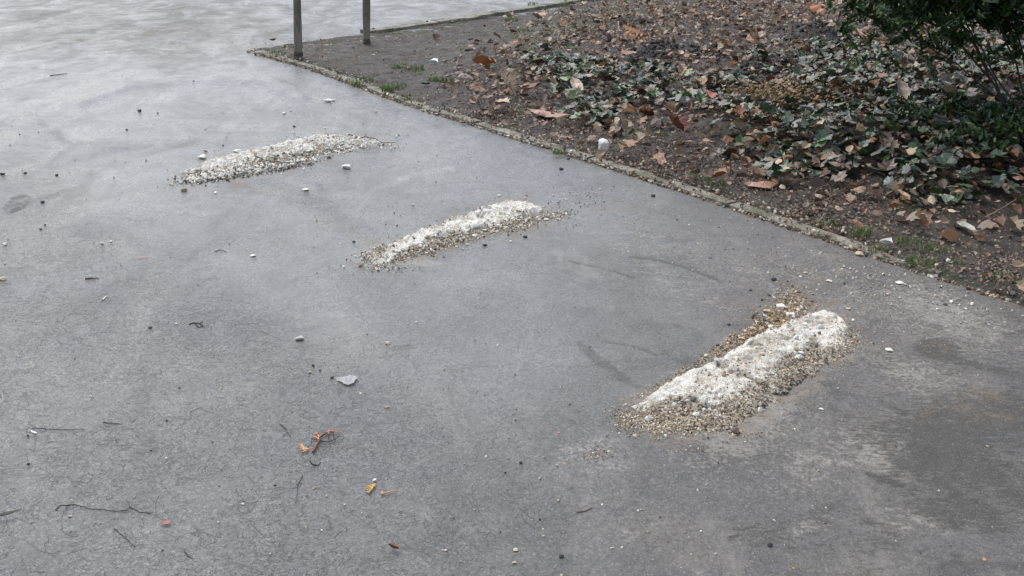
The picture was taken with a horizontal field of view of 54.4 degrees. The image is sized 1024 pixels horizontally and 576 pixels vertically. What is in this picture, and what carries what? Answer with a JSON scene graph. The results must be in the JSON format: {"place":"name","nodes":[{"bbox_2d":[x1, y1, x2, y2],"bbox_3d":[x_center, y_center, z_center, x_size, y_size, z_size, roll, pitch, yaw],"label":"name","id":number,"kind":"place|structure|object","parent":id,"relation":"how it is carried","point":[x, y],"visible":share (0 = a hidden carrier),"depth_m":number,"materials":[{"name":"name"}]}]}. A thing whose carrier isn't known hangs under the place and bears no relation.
{"place":"outdoors","nodes":[
{"label":"outdoors","id":0,"kind":"place"},
{"bbox_2d":[0,0,1023,575],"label":"path","id":1,"kind":"structure","parent":0,"point":[930,424],"depth_m":3.34,"materials":[{"name":"grey asphalt"}]},
{"bbox_2d":[0,509,19,515],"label":"dead leaf","id":2,"kind":"object","parent":1,"relation":"on","point":[7,513],"visible":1,"depth_m":2.43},
{"bbox_2d":[55,504,148,512],"bbox_3d":[-1.014,0.550,2.487,0.239,0.004,0.028,2,23,0],"label":"twig","id":3,"kind":"object","parent":1,"relation":"on","point":[100,509],"visible":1,"depth_m":2.48,"materials":[{"name":"brown plant"}]},
{"bbox_2d":[160,520,169,523],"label":"dead leaf","id":4,"kind":"object","parent":1,"relation":"on","point":[165,522],"visible":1,"depth_m":2.43,"materials":[{"name":"pink plant"}]},
{"bbox_2d":[57,110,417,198],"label":"gravel","id":5,"kind":"structure","parent":1,"relation":"on","point":[229,172],"depth_m":5.37,"materials":[{"name":"beige gravel"}]},
{"bbox_2d":[164,158,327,187],"bbox_3d":[-1.346,-0.597,5.158,0.914,0.027,0.229,-11,26,-29],"label":"grit","id":6,"kind":"object","parent":1,"relation":"on","point":[226,178],"visible":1,"depth_m":5.09,"materials":[{"name":"gravel"}]},
{"bbox_2d":[183,134,380,177],"bbox_3d":[-1.295,-0.739,5.488,0.409,0.043,1.187,22,30,40],"label":"concrete strip","id":7,"kind":"object","parent":1,"relation":"on","point":[240,155],"visible":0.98,"depth_m":5.49,"materials":[{"name":"white concrete"}]},
{"bbox_2d":[188,136,360,172],"bbox_3d":[-1.323,-0.750,5.494,0.240,0.048,1.102,22,30,39],"label":"rubble","id":8,"kind":"object","parent":7,"relation":"on","point":[272,148],"visible":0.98,"depth_m":5.44,"materials":[{"name":"stone"}]},
{"bbox_2d":[254,155,303,162],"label":"twig","id":9,"kind":"object","parent":7,"relation":"on","point":[278,161],"visible":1,"depth_m":5.33,"materials":[{"name":"wood"}]},
{"bbox_2d":[341,134,394,142],"bbox_3d":[-0.857,-0.878,5.818,0.364,0.034,0.067,11,24,20],"label":"twig","id":10,"kind":"object","parent":7,"relation":"on","point":[369,137],"visible":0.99,"depth_m":5.78,"materials":[{"name":"grey wood"}]},
{"bbox_2d":[295,336,303,339],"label":"stone","id":11,"kind":"object","parent":1,"relation":"on","point":[299,338],"visible":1,"depth_m":3.40,"materials":[{"name":"grey stone"}]},
{"bbox_2d":[298,443,308,451],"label":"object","id":12,"kind":"object","parent":1,"relation":"on","point":[302,447],"visible":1,"depth_m":2.76,"materials":[{"name":"orange plant"}]},
{"bbox_2d":[312,430,337,452],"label":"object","id":13,"kind":"object","parent":1,"relation":"on","point":[318,441],"visible":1,"depth_m":2.82,"materials":[{"name":"brown plant"}]},
{"bbox_2d":[310,432,339,442],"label":"twig","id":14,"kind":"object","parent":1,"relation":"on","point":[328,438],"visible":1,"depth_m":2.81,"materials":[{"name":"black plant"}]},
{"bbox_2d":[341,164,349,168],"bbox_3d":[-0.882,-0.647,5.308,0.050,0.024,0.039,2,23,0],"label":"stone","id":15,"kind":"object","parent":1,"relation":"on","point":[346,166],"visible":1,"depth_m":5.30,"materials":[{"name":"white stone"}]},
{"bbox_2d":[336,375,357,384],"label":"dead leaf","id":16,"kind":"object","parent":1,"relation":"on","point":[349,379],"visible":1,"depth_m":3.14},
{"bbox_2d":[366,484,375,493],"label":"dead leaf","id":17,"kind":"object","parent":1,"relation":"on","point":[371,486],"visible":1,"depth_m":2.60,"materials":[{"name":"yellow plant"}]},
{"bbox_2d":[388,543,398,548],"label":"dead leaf","id":18,"kind":"object","parent":1,"relation":"on","point":[394,545],"visible":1,"depth_m":2.37,"materials":[{"name":"brown plant"}]},
{"bbox_2d":[365,200,546,265],"bbox_3d":[-0.251,-0.265,4.446,1.061,0.051,0.289,-19,31,-41],"label":"concrete strip","id":19,"kind":"object","parent":1,"relation":"on","point":[484,213],"visible":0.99,"depth_m":4.46,"materials":[{"name":"grey concrete"}]},
{"bbox_2d":[343,194,553,267],"bbox_3d":[-0.163,-0.261,4.435,0.254,0.045,1.384,21,29,37],"label":"rubble","id":20,"kind":"object","parent":19,"relation":"on","point":[449,230],"visible":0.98,"depth_m":4.42,"materials":[{"name":"stone"}]},
{"bbox_2d":[313,183,631,278],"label":"gravel","id":21,"kind":"structure","parent":1,"relation":"on","point":[478,236],"depth_m":4.36,"materials":[{"name":"grey gravel"}]},
{"bbox_2d":[360,0,593,32],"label":"kerb","id":22,"kind":"structure","parent":1,"relation":"on","point":[474,16],"depth_m":10.62,"materials":[{"name":"grey concrete"}]},
{"bbox_2d":[4,46,1021,575],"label":"debris","id":23,"kind":"object","parent":1,"relation":"on","point":[590,346],"visible":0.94,"depth_m":3.60,"materials":[{"name":"stone"}]},
{"bbox_2d":[552,148,567,155],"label":"grass tuft","id":24,"kind":"object","parent":1,"relation":"on","point":[556,152],"visible":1,"depth_m":5.67,"materials":[{"name":"green plant"}]},
{"bbox_2d":[575,506,592,511],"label":"dead leaf","id":25,"kind":"object","parent":1,"relation":"on","point":[584,509],"visible":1,"depth_m":2.55,"materials":[{"name":"grey plant"}]},
{"bbox_2d":[255,51,941,275],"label":"kerb","id":26,"kind":"structure","parent":1,"relation":"on","point":[718,198],"depth_m":5.34,"materials":[{"name":"grey concrete"}]},
{"bbox_2d":[732,427,738,434],"bbox_3d":[0.653,0.417,2.914,0.022,0.020,0.027,2,23,0],"label":"stone","id":27,"kind":"object","parent":1,"relation":"on","point":[735,430],"visible":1,"depth_m":2.91,"materials":[{"name":"stone"}]},
{"bbox_2d":[632,310,852,431],"bbox_3d":[0.845,0.256,3.310,0.314,0.048,1.140,23,30,40],"label":"concrete strip","id":28,"kind":"object","parent":1,"relation":"on","point":[686,380],"visible":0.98,"depth_m":3.23,"materials":[{"name":"grey concrete"}]},
{"bbox_2d":[633,302,853,437],"bbox_3d":[0.792,0.243,3.317,0.312,0.051,1.287,17,27,32],"label":"rubble","id":29,"kind":"object","parent":28,"relation":"on","point":[720,395],"visible":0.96,"depth_m":3.33,"materials":[{"name":"stone"}]},
{"bbox_2d":[697,283,821,364],"bbox_3d":[0.932,0.126,3.613,0.238,0.043,0.891,15,26,29],"label":"rubble","id":30,"kind":"object","parent":1,"relation":"on","point":[774,318],"visible":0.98,"depth_m":3.67,"materials":[{"name":"gravel"}]},
{"bbox_2d":[560,236,980,490],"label":"gravel","id":31,"kind":"structure","parent":1,"relation":"on","point":[667,423],"depth_m":3.10,"materials":[{"name":"gravel"}]},
{"bbox_2d":[776,304,785,307],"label":"stone","id":32,"kind":"object","parent":1,"relation":"on","point":[781,305],"visible":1,"depth_m":3.77,"materials":[{"name":"white stone"}]},
{"bbox_2d":[855,251,863,255],"bbox_3d":[1.506,-0.149,4.329,0.033,0.018,0.034,-4,24,-15],"label":"stone","id":33,"kind":"object","parent":1,"relation":"on","point":[859,253],"visible":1,"depth_m":4.32,"materials":[{"name":"beige stone"}]},
{"bbox_2d":[250,0,1023,305],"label":"ground","id":34,"kind":"structure","parent":0,"point":[342,61],"depth_m":6.61,"materials":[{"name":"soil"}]},
{"bbox_2d":[259,50,285,54],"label":"grass tuft","id":35,"kind":"object","parent":34,"relation":"on","point":[274,52],"visible":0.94,"depth_m":8.35,"materials":[{"name":"green plant"}]},
{"bbox_2d":[293,0,302,60],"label":"signpost","id":36,"kind":"object","parent":34,"relation":"on","point":[297,25],"visible":0.93,"depth_m":8.00,"materials":[{"name":"metal"}]},
{"bbox_2d":[349,78,363,85],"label":"grass tuft","id":37,"kind":"object","parent":34,"relation":"on","point":[355,82],"visible":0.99,"depth_m":7.25,"materials":[{"name":"green plant"}]},
{"bbox_2d":[362,0,370,43],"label":"signpost","id":38,"kind":"object","parent":34,"relation":"on","point":[366,19],"visible":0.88,"depth_m":8.74,"materials":[{"name":"metal"}]},
{"bbox_2d":[359,75,373,81],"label":"grass tuft","id":39,"kind":"object","parent":34,"relation":"on","point":[370,78],"visible":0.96,"depth_m":7.39,"materials":[{"name":"green plant"}]},
{"bbox_2d":[378,82,394,92],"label":"grass tuft","id":40,"kind":"object","parent":34,"relation":"on","point":[388,88],"visible":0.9,"depth_m":7.03,"materials":[{"name":"green plant"}]},
{"bbox_2d":[391,63,401,68],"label":"grass tuft","id":41,"kind":"object","parent":34,"relation":"on","point":[396,66],"visible":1,"depth_m":7.73,"materials":[{"name":"green plant"}]},
{"bbox_2d":[391,81,409,88],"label":"grass tuft","id":42,"kind":"object","parent":34,"relation":"on","point":[397,86],"visible":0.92,"depth_m":7.16,"materials":[{"name":"green plant"}]},
{"bbox_2d":[401,63,425,71],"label":"grass tuft","id":43,"kind":"object","parent":34,"relation":"on","point":[415,67],"visible":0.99,"depth_m":7.71,"materials":[{"name":"green plant"}]},
{"bbox_2d":[428,58,437,62],"bbox_3d":[-0.631,-1.818,7.989,0.079,0.037,0.071,6,23,9],"label":"paper scrap","id":44,"kind":"object","parent":34,"relation":"on","point":[434,60],"visible":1,"depth_m":7.99,"materials":[{"name":"white paper"}]},
{"bbox_2d":[432,33,440,40],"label":"dead leaf","id":45,"kind":"object","parent":34,"relation":"on","point":[436,37],"visible":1,"depth_m":8.99,"materials":[{"name":"brown plant"}]},
{"bbox_2d":[434,75,454,82],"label":"grass tuft","id":46,"kind":"object","parent":34,"relation":"on","point":[442,78],"visible":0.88,"depth_m":7.35,"materials":[{"name":"green plant"}]},
{"bbox_2d":[472,55,495,64],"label":"dead leaf","id":47,"kind":"object","parent":34,"relation":"on","point":[482,59],"visible":0.97,"depth_m":7.81,"materials":[{"name":"brown plant"}]},
{"bbox_2d":[503,16,518,21],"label":"grass tuft","id":48,"kind":"object","parent":34,"relation":"on","point":[516,19],"visible":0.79,"depth_m":10.41,"materials":[{"name":"green plant"}]},
{"bbox_2d":[515,26,531,31],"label":"grass tuft","id":49,"kind":"object","parent":34,"relation":"on","point":[518,30],"visible":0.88,"depth_m":9.77,"materials":[{"name":"green plant"}]},
{"bbox_2d":[533,11,546,18],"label":"dead leaf","id":50,"kind":"object","parent":34,"relation":"on","point":[537,15],"visible":0.93,"depth_m":10.42,"materials":[{"name":"beige plant"}]},
{"bbox_2d":[598,138,608,150],"bbox_3d":[0.523,-0.817,5.681,0.066,0.076,0.067,2,23,0],"label":"stone","id":51,"kind":"object","parent":34,"relation":"on","point":[603,143],"visible":0.92,"depth_m":5.66,"materials":[{"name":"white stone"}]},
{"bbox_2d":[232,36,1023,337],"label":"gravel","id":52,"kind":"structure","parent":34,"relation":"on","point":[951,301],"depth_m":4.00,"materials":[{"name":"grey gravel"}]},
{"bbox_2d":[246,48,1023,305],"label":"debris","id":53,"kind":"object","parent":34,"relation":"on","point":[850,247],"visible":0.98,"depth_m":5.29,"materials":[{"name":"stone"}]},
{"bbox_2d":[623,25,647,38],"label":"dead leaf","id":54,"kind":"object","parent":34,"relation":"on","point":[631,30],"visible":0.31,"depth_m":9.41,"materials":[{"name":"brown plant"}]},
{"bbox_2d":[592,117,694,143],"bbox_3d":[0.771,-0.961,6.060,0.512,0.036,0.583,-13,27,-31],"label":"twig","id":55,"kind":"object","parent":34,"relation":"on","point":[637,117],"visible":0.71,"depth_m":5.93,"materials":[{"name":"brown wood"}]},
{"bbox_2d":[265,0,1023,280],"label":"litter crumbs","id":56,"kind":"object","parent":34,"relation":"on","point":[810,187],"visible":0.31,"depth_m":6.79,"materials":[{"name":"brown plant"}]},
{"bbox_2d":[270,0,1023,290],"bbox_3d":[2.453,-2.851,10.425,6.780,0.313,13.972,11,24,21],"label":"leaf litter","id":57,"kind":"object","parent":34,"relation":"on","point":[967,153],"visible":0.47,"depth_m":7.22,"materials":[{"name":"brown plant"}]},
{"bbox_2d":[473,86,485,91],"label":"dead leaf","id":58,"kind":"object","parent":57,"relation":"on","point":[480,89],"visible":0.86,"depth_m":6.93,"materials":[{"name":"brown plant"}]},
{"bbox_2d":[495,97,509,104],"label":"dead leaf","id":59,"kind":"object","parent":57,"relation":"on","point":[501,101],"visible":0.83,"depth_m":6.48,"materials":[{"name":"beige plant"}]},
{"bbox_2d":[524,82,540,88],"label":"dead leaf","id":60,"kind":"object","parent":57,"relation":"on","point":[532,85],"visible":0.96,"depth_m":6.95,"materials":[{"name":"brown plant"}]},
{"bbox_2d":[529,109,569,116],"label":"dead leaf","id":61,"kind":"object","parent":57,"relation":"on","point":[546,113],"visible":0.89,"depth_m":6.37,"materials":[{"name":"plant"}]},
{"bbox_2d":[618,139,637,148],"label":"dead leaf","id":62,"kind":"object","parent":57,"relation":"on","point":[629,142],"visible":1,"depth_m":5.60,"materials":[{"name":"brown plant"}]},
{"bbox_2d":[620,49,636,54],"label":"dead leaf","id":63,"kind":"object","parent":57,"relation":"on","point":[627,52],"visible":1,"depth_m":8.30,"materials":[{"name":"beige plant"}]},
{"bbox_2d":[638,106,653,115],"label":"dead leaf","id":64,"kind":"object","parent":57,"relation":"on","point":[649,113],"visible":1,"depth_m":6.15,"materials":[{"name":"brown plant"}]},
{"bbox_2d":[657,155,665,164],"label":"dead leaf","id":65,"kind":"object","parent":57,"relation":"on","point":[661,159],"visible":1,"depth_m":5.33,"materials":[{"name":"beige plant"}]},
{"bbox_2d":[711,167,726,177],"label":"dead leaf","id":66,"kind":"object","parent":57,"relation":"on","point":[720,172],"visible":1,"depth_m":5.10,"materials":[{"name":"brown plant"}]},
{"bbox_2d":[455,0,1023,195],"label":"leaf litter","id":67,"kind":"object","parent":57,"relation":"on","point":[1017,176],"visible":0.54,"depth_m":6.68,"materials":[{"name":"plant"}]},
{"bbox_2d":[806,2,823,14],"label":"dead leaf","id":68,"kind":"object","parent":57,"relation":"on","point":[813,7],"visible":0.93,"depth_m":11.10,"materials":[{"name":"brown plant"}]},
{"bbox_2d":[898,147,916,155],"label":"dead leaf","id":69,"kind":"object","parent":57,"relation":"on","point":[910,151],"visible":1,"depth_m":5.12,"materials":[{"name":"beige plant"}]},
{"bbox_2d":[328,0,967,253],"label":"grass","id":70,"kind":"structure","parent":34,"relation":"on","point":[544,42],"depth_m":9.64,"materials":[{"name":"green plant"}]},
{"bbox_2d":[667,113,690,130],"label":"dead leaf","id":71,"kind":"object","parent":34,"relation":"on","point":[682,123],"visible":1,"depth_m":5.83,"materials":[{"name":"brown plant"}]},
{"bbox_2d":[689,171,709,180],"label":"grass tuft","id":72,"kind":"object","parent":34,"relation":"on","point":[700,173],"visible":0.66,"depth_m":5.25,"materials":[{"name":"green plant"}]},
{"bbox_2d":[702,178,725,187],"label":"grass tuft","id":73,"kind":"object","parent":34,"relation":"on","point":[710,183],"visible":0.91,"depth_m":5.16,"materials":[{"name":"green plant"}]},
{"bbox_2d":[431,69,1023,296],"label":"litter crumbs","id":74,"kind":"object","parent":34,"relation":"on","point":[797,205],"visible":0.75,"depth_m":4.99,"materials":[{"name":"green plant"}]},
{"bbox_2d":[446,0,1022,247],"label":"twig litter","id":75,"kind":"object","parent":34,"relation":"on","point":[717,81],"visible":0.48,"depth_m":7.46,"materials":[{"name":"brown plant"}]},
{"bbox_2d":[746,34,756,43],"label":"dead leaf","id":76,"kind":"object","parent":34,"relation":"on","point":[752,40],"visible":0.95,"depth_m":9.39,"materials":[{"name":"beige plant"}]},
{"bbox_2d":[752,31,765,37],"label":"dead leaf","id":77,"kind":"object","parent":34,"relation":"on","point":[763,33],"visible":0.51,"depth_m":9.74,"materials":[{"name":"beige plant"}]},
{"bbox_2d":[745,181,777,188],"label":"dead leaf","id":78,"kind":"object","parent":34,"relation":"on","point":[769,184],"visible":1,"depth_m":5.10,"materials":[{"name":"brown plant"}]},
{"bbox_2d":[507,10,1023,205],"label":"ivy","id":79,"kind":"object","parent":34,"relation":"on","point":[823,137],"visible":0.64,"depth_m":6.50,"materials":[{"name":"green plant"}]},
{"bbox_2d":[570,77,582,89],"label":"dead leaf","id":80,"kind":"object","parent":79,"relation":"on","point":[575,83],"visible":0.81,"depth_m":6.85,"materials":[{"name":"beige plant"}]},
{"bbox_2d":[706,90,716,97],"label":"dead leaf","id":81,"kind":"object","parent":79,"relation":"on","point":[710,94],"visible":1,"depth_m":6.44,"materials":[{"name":"plant"}]},
{"bbox_2d":[898,190,909,199],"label":"dead leaf","id":82,"kind":"object","parent":79,"relation":"on","point":[904,193],"visible":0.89,"depth_m":4.86,"materials":[{"name":"brown plant"}]},
{"bbox_2d":[897,79,910,98],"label":"dead leaf","id":83,"kind":"object","parent":79,"relation":"on","point":[904,89],"visible":0.96,"depth_m":6.41,"materials":[{"name":"beige plant"}]},
{"bbox_2d":[706,74,871,125],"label":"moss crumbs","id":84,"kind":"object","parent":34,"relation":"on","point":[782,92],"visible":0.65,"depth_m":6.88,"materials":[{"name":"plant"}]},
{"bbox_2d":[809,217,842,229],"bbox_3d":[1.456,-0.300,4.622,0.161,0.044,0.101,-8,25,-23],"label":"grass tuft","id":85,"kind":"object","parent":34,"relation":"on","point":[824,223],"visible":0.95,"depth_m":4.62,"materials":[{"name":"green plant"}]},
{"bbox_2d":[819,154,888,204],"bbox_3d":[1.820,-0.614,5.179,0.021,0.142,1.051,19,28,35],"label":"twig","id":86,"kind":"object","parent":34,"relation":"on","point":[845,187],"visible":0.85,"depth_m":5.03,"materials":[{"name":"brown wood"}]},
{"bbox_2d":[844,220,879,238],"bbox_3d":[1.575,-0.266,4.505,0.164,0.071,0.110,-6,24,-18],"label":"grass tuft","id":87,"kind":"object","parent":34,"relation":"on","point":[860,232],"visible":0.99,"depth_m":4.50,"materials":[{"name":"green plant"}]},
{"bbox_2d":[867,244,894,253],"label":"grass tuft","id":88,"kind":"object","parent":34,"relation":"on","point":[875,250],"visible":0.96,"depth_m":4.33,"materials":[{"name":"green plant"}]},
{"bbox_2d":[879,238,892,244],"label":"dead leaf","id":89,"kind":"object","parent":34,"relation":"on","point":[888,241],"visible":1,"depth_m":4.34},
{"bbox_2d":[893,234,923,245],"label":"grass tuft","id":90,"kind":"object","parent":34,"relation":"on","point":[915,240],"visible":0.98,"depth_m":4.36,"materials":[{"name":"green plant"}]},
{"bbox_2d":[907,54,919,66],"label":"dead leaf","id":91,"kind":"object","parent":34,"relation":"on","point":[911,58],"visible":0.26,"depth_m":7.54,"materials":[{"name":"grey plant"}]},
{"bbox_2d":[905,253,938,267],"bbox_3d":[1.720,-0.120,4.183,0.152,0.044,0.118,2,23,0],"label":"grass tuft","id":92,"kind":"object","parent":34,"relation":"on","point":[911,258],"visible":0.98,"depth_m":4.18,"materials":[{"name":"green plant"}]},
{"bbox_2d":[823,0,1023,158],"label":"evergreen shrub","id":93,"kind":"object","parent":34,"relation":"on","point":[984,14],"visible":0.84,"depth_m":5.67,"materials":[{"name":"green plant"}]},
{"bbox_2d":[918,43,941,55],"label":"dead leaf","id":94,"kind":"object","parent":34,"relation":"on","point":[929,50],"visible":0.24,"depth_m":8.63,"materials":[{"name":"brown plant"}]},
{"bbox_2d":[916,242,951,252],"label":"grass tuft","id":95,"kind":"object","parent":34,"relation":"on","point":[923,247],"visible":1,"depth_m":4.30,"materials":[{"name":"green plant"}]},
{"bbox_2d":[951,259,963,264],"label":"grass tuft","id":96,"kind":"object","parent":34,"relation":"on","point":[962,261],"visible":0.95,"depth_m":4.18,"materials":[{"name":"green plant"}]},
{"bbox_2d":[956,221,975,230],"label":"dead leaf","id":97,"kind":"object","parent":34,"relation":"on","point":[966,225],"visible":0.89,"depth_m":4.56,"materials":[{"name":"grey plant"}]},
{"bbox_2d":[981,269,1021,285],"bbox_3d":[1.984,-0.046,4.014,0.181,0.044,0.124,2,23,0],"label":"grass tuft","id":98,"kind":"object","parent":34,"relation":"on","point":[993,277],"visible":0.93,"depth_m":4.03,"materials":[{"name":"green plant"}]},
{"bbox_2d":[984,194,1023,217],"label":"twig","id":99,"kind":"object","parent":34,"relation":"on","point":[1000,208],"visible":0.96,"depth_m":4.78,"materials":[{"name":"brown wood"}]},
{"bbox_2d":[617,18,856,88],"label":"earth clods","id":100,"kind":"object","parent":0,"point":[776,69],"visible":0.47,"depth_m":8.63,"materials":[{"name":"soil"}]}
]}

